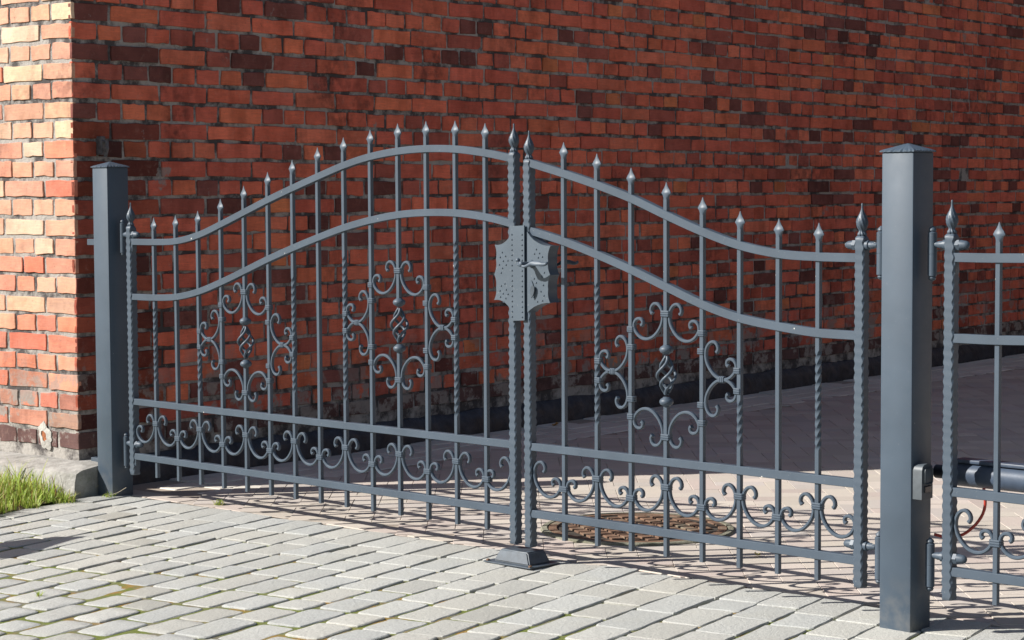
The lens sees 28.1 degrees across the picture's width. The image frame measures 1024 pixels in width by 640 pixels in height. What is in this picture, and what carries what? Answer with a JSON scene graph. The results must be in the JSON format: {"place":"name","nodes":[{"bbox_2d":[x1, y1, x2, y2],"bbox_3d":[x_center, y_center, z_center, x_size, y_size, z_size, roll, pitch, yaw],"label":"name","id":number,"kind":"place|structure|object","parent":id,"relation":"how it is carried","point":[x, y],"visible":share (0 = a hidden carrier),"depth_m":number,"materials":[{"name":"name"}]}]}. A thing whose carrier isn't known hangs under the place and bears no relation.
{"place":"outdoors","nodes":[
{"label":"outdoors","id":0,"kind":"place"},
{"bbox_2d":[0,458,70,513],"bbox_3d":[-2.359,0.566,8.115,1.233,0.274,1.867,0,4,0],"label":"grass","id":1,"kind":"structure","parent":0,"point":[12,487],"depth_m":8.01,"materials":[{"name":"green plant"}]},
{"bbox_2d":[0,495,1023,639],"bbox_3d":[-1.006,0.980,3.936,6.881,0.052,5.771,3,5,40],"label":"sett pavement","id":2,"kind":"structure","parent":0,"point":[541,595],"depth_m":6.16,"materials":[{"name":"stone"}]},
{"bbox_2d":[22,499,40,508],"bbox_3d":[-1.836,0.706,7.834,0.094,0.040,0.116,-1,4,-9],"label":"weed tuft","id":3,"kind":"object","parent":2,"relation":"on","point":[30,505],"visible":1,"depth_m":7.82,"materials":[{"name":"green plant"}]},
{"bbox_2d":[33,589,43,596],"bbox_3d":[-1.418,0.818,6.109,0.042,0.026,0.069,0,4,0],"label":"weed tuft","id":4,"kind":"object","parent":2,"relation":"on","point":[38,593],"visible":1,"depth_m":6.11,"materials":[{"name":"green plant"}]},
{"bbox_2d":[53,490,78,503],"bbox_3d":[-1.741,0.690,7.990,0.151,0.049,0.152,3,5,43],"label":"weed tuft","id":5,"kind":"object","parent":2,"relation":"on","point":[65,499],"visible":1,"depth_m":7.99,"materials":[{"name":"green plant"}]},
{"bbox_2d":[483,546,559,569],"bbox_3d":[0.030,0.764,6.617,0.210,0.044,0.140,3,5,44],"label":"gate stop","id":6,"kind":"object","parent":2,"relation":"on","point":[524,557],"visible":1,"depth_m":6.58,"materials":[{"name":"paint"}]},
{"bbox_2d":[875,143,958,632],"bbox_3d":[1.075,0.242,5.587,0.317,1.446,0.112,3,5,44],"label":"gate post","id":7,"kind":"object","parent":2,"relation":"on","point":[906,272],"visible":1,"depth_m":5.54,"materials":[{"name":"metal"}]},
{"bbox_2d":[515,131,876,587],"bbox_3d":[0.525,0.090,6.106,1.335,1.338,0.158,3,5,44],"label":"gate leaf","id":8,"kind":"object","parent":7,"relation":"attached to","point":[540,264],"visible":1,"depth_m":6.13,"materials":[{"name":"paint"}]},
{"bbox_2d":[932,200,1023,604],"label":"gate leaf","id":9,"kind":"object","parent":7,"relation":"attached to","point":[952,244],"visible":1,"depth_m":5.45,"materials":[{"name":"paint"}]},
{"bbox_2d":[933,457,1023,492],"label":"gate opener","id":10,"kind":"object","parent":7,"relation":"attached to","point":[975,472],"visible":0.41,"depth_m":5.52,"materials":[{"name":"metal"}]},
{"bbox_2d":[934,488,986,537],"bbox_3d":[1.220,0.519,5.566,0.140,0.155,0.016,0,4,10],"label":"power cable","id":11,"kind":"object","parent":10,"relation":"hanging from","point":[976,523],"visible":0.67,"depth_m":5.56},
{"bbox_2d":[131,354,1023,628],"bbox_3d":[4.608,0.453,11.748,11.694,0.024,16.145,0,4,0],"label":"courtyard paving","id":12,"kind":"structure","parent":0,"point":[975,428],"depth_m":8.04,"materials":[{"name":"beige stone"}]},
{"bbox_2d":[210,499,224,505],"bbox_3d":[-1.134,0.704,7.919,0.048,0.026,0.065,-4,5,-43],"label":"weed tuft","id":13,"kind":"object","parent":12,"relation":"on","point":[218,503],"visible":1,"depth_m":7.92,"materials":[{"name":"green plant"}]},
{"bbox_2d":[540,512,734,546],"bbox_3d":[0.446,0.755,7.272,0.694,0.040,0.694,0,4,0],"label":"manhole cover","id":14,"kind":"object","parent":12,"relation":"on","point":[577,533],"visible":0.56,"depth_m":7.22,"materials":[{"name":"metal"}]},
{"label":"ground","id":15,"kind":"structure","parent":0,"visible":0},
{"bbox_2d":[91,162,139,495],"bbox_3d":[-1.554,0.097,8.113,0.212,1.449,0.112,3,5,44],"label":"gate post","id":16,"kind":"object","parent":15,"relation":"on","point":[110,198],"visible":0.95,"depth_m":8.11,"materials":[{"name":"metal"}]},
{"bbox_2d":[87,239,97,461],"bbox_3d":[-1.654,0.095,8.233,0.115,1.019,0.038,3,5,44],"label":"bracket","id":17,"kind":"object","parent":16,"relation":"attached to","point":[91,242],"depth_m":8.23,"materials":[{"name":"metal"}]},
{"bbox_2d":[123,121,524,543],"bbox_3d":[-0.737,-0.003,7.319,2.205,1.378,0.060,3,5,44],"label":"gate leaf","id":18,"kind":"object","parent":16,"relation":"attached to","point":[509,274],"visible":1,"depth_m":7.15,"materials":[{"name":"paint"}]},
{"bbox_2d":[0,0,1023,498],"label":"brick building","id":19,"kind":"structure","parent":15,"relation":"on","point":[792,116],"depth_m":10.13,"materials":[{"name":"brick"}]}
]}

